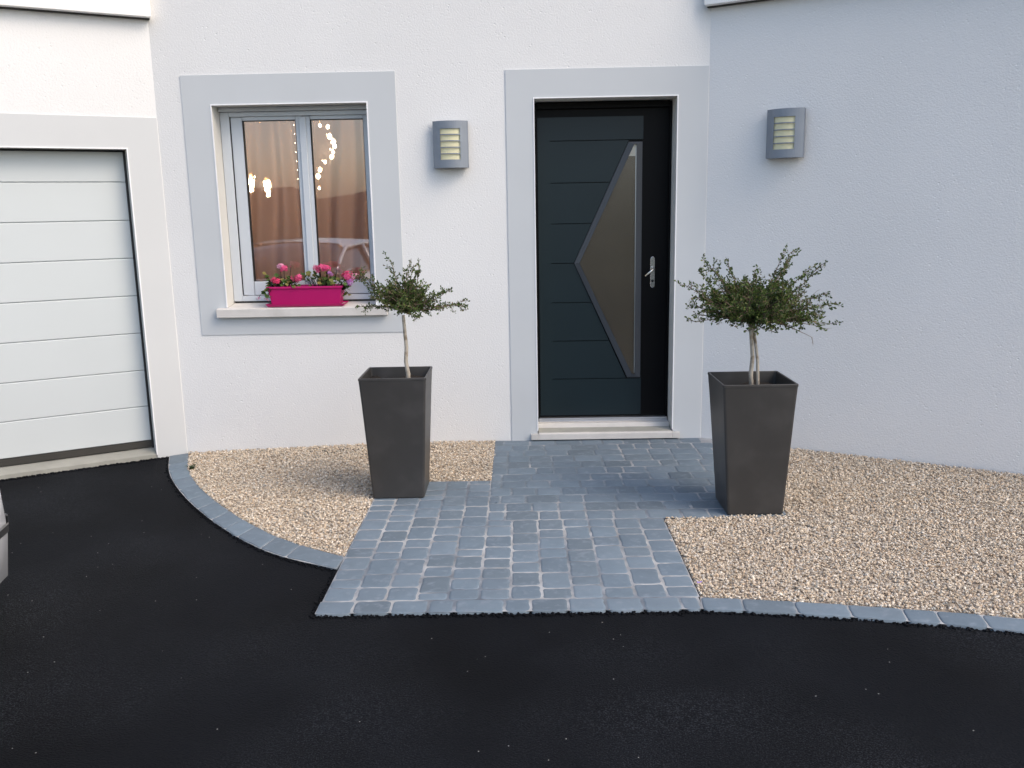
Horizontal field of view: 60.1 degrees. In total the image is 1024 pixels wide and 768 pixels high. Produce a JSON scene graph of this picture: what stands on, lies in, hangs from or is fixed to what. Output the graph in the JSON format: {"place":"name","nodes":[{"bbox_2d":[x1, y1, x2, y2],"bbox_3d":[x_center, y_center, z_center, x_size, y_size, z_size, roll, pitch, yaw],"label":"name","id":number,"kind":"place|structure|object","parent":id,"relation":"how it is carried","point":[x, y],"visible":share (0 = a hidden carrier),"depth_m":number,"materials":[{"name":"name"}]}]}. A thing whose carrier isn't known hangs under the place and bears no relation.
{"place":"outdoors","nodes":[
{"label":"outdoors","id":0,"kind":"place"},
{"bbox_2d":[187,440,494,556],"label":"gravel","id":1,"kind":"structure","parent":0,"point":[334,459],"depth_m":5.28,"materials":[{"name":"beige gravel"}]},
{"bbox_2d":[0,446,1023,767],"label":"driveway","id":2,"kind":"structure","parent":0,"point":[148,618],"depth_m":3.05,"materials":[{"name":"black asphalt"}]},
{"bbox_2d":[0,491,8,582],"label":"parked car","id":3,"kind":"object","parent":2,"relation":"on","point":[4,528],"visible":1,"depth_m":3.42,"materials":[{"name":"paint"}]},
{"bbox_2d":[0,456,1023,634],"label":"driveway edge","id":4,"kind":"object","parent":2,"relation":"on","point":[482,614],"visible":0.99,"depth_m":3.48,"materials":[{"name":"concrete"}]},
{"bbox_2d":[489,438,717,507],"bbox_3d":[0.648,0.513,5.372,1.535,0.001,1.396,-1,11,1],"label":"joint bed","id":5,"kind":"object","parent":2,"relation":"on","point":[705,440],"visible":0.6,"depth_m":5.28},
{"bbox_2d":[664,448,1023,618],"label":"gravel","id":6,"kind":"structure","parent":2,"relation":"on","point":[898,575],"depth_m":4.17,"materials":[{"name":"beige gravel"}]},
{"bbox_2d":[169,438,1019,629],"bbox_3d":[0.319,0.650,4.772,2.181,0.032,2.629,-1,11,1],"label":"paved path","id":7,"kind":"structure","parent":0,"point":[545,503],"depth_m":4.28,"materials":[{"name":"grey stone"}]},
{"bbox_2d":[358,366,431,497],"bbox_3d":[-0.630,0.271,4.935,0.364,0.683,0.364,-1,11,1],"label":"planter","id":8,"kind":"object","parent":7,"relation":"on","point":[396,405],"visible":1,"depth_m":4.79,"materials":[{"name":"plastic"}]},
{"bbox_2d":[353,251,469,377],"bbox_3d":[-0.548,-0.357,4.794,0.605,0.723,0.393,5,13,29],"label":"shrub","id":9,"kind":"object","parent":8,"relation":"on","point":[407,300],"visible":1,"depth_m":4.75,"materials":[{"name":"green plant"}]},
{"bbox_2d":[169,454,1023,633],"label":"kerb","id":10,"kind":"structure","parent":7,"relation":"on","point":[192,491],"depth_m":3.51,"materials":[{"name":"concrete"}]},
{"bbox_2d":[708,371,798,514],"bbox_3d":[1.232,0.303,4.596,0.374,0.683,0.374,-1,11,1],"label":"planter","id":11,"kind":"object","parent":7,"relation":"on","point":[752,427],"visible":0.98,"depth_m":4.44,"materials":[{"name":"plastic"}]},
{"bbox_2d":[674,245,843,384],"bbox_3d":[1.232,-0.336,4.474,0.762,0.740,0.630,-4,12,-17],"label":"shrub","id":12,"kind":"object","parent":11,"relation":"on","point":[753,307],"visible":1,"depth_m":4.40,"materials":[{"name":"green plant"}]},
{"label":"ground","id":13,"kind":"structure","parent":0,"visible":0},
{"bbox_2d":[0,0,1023,479],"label":"house","id":14,"kind":"structure","parent":13,"relation":"on","point":[592,202],"depth_m":5.64,"materials":[{"name":"paint"}]},
{"bbox_2d":[0,149,153,465],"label":"garage door","id":15,"kind":"structure","parent":14,"relation":"in","point":[74,382],"depth_m":5.71,"materials":[{"name":"metal"}]},
{"bbox_2d":[244,121,304,279],"bbox_3d":[-1.709,-1.234,6.171,0.600,1.600,0.115,-1,11,1],"label":"curtain","id":16,"kind":"object","parent":14,"relation":"hanging from","point":[272,160],"visible":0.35,"depth_m":6.16,"materials":[{"name":"beige fabric"}]},
{"bbox_2d":[218,105,375,302],"bbox_3d":[-1.411,-1.187,5.936,0.992,1.288,0.105,-1,11,1],"label":"window","id":17,"kind":"structure","parent":14,"relation":"in","point":[246,288],"depth_m":5.90,"materials":[{"name":"white plastic"}]},
{"bbox_2d":[266,284,348,306],"bbox_3d":[-1.371,-0.593,5.924,0.526,0.133,0.155,-1,11,1],"label":"flower box","id":18,"kind":"object","parent":14,"relation":"on","point":[304,295],"visible":0.85,"depth_m":5.86,"materials":[{"name":"plastic"}]},
{"bbox_2d":[256,263,301,300],"bbox_3d":[-1.549,-0.679,5.884,0.307,0.245,0.174,-3,11,-10],"label":"geranium","id":19,"kind":"object","parent":18,"relation":"in","point":[276,281],"visible":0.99,"depth_m":5.86,"materials":[{"name":"pink plant"}]},
{"bbox_2d":[301,264,356,296],"bbox_3d":[-1.206,-0.697,5.902,0.392,0.222,0.154,0,11,8],"label":"geranium","id":20,"kind":"object","parent":18,"relation":"in","point":[347,279],"visible":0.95,"depth_m":5.88,"materials":[{"name":"pink plant"}]},
{"bbox_2d":[312,120,369,278],"bbox_3d":[-1.099,-1.244,6.163,0.580,1.600,0.113,-1,11,1],"label":"curtain","id":21,"kind":"object","parent":14,"relation":"hanging from","point":[340,177],"visible":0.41,"depth_m":6.15,"materials":[{"name":"beige fabric"}]},
{"bbox_2d":[432,120,468,167],"bbox_3d":[-0.391,-1.528,5.647,0.224,0.289,0.092,-1,11,1],"label":"wall lamp","id":22,"kind":"object","parent":14,"relation":"attached to","point":[450,145],"visible":1,"depth_m":5.62,"materials":[{"name":"metal"}]},
{"bbox_2d":[534,100,671,421],"bbox_3d":[0.617,-0.804,6.033,0.906,2.151,0.127,-1,11,1],"label":"front door","id":23,"kind":"structure","parent":14,"relation":"in","point":[603,168],"depth_m":6.02,"materials":[{"name":"black paint"}]},
{"bbox_2d":[766,107,805,158],"bbox_3d":[1.664,-1.526,5.388,0.224,0.289,0.092,5,13,29],"label":"wall lamp","id":24,"kind":"object","parent":14,"relation":"attached to","point":[785,136],"visible":1,"depth_m":5.35,"materials":[{"name":"metal"}]}
]}

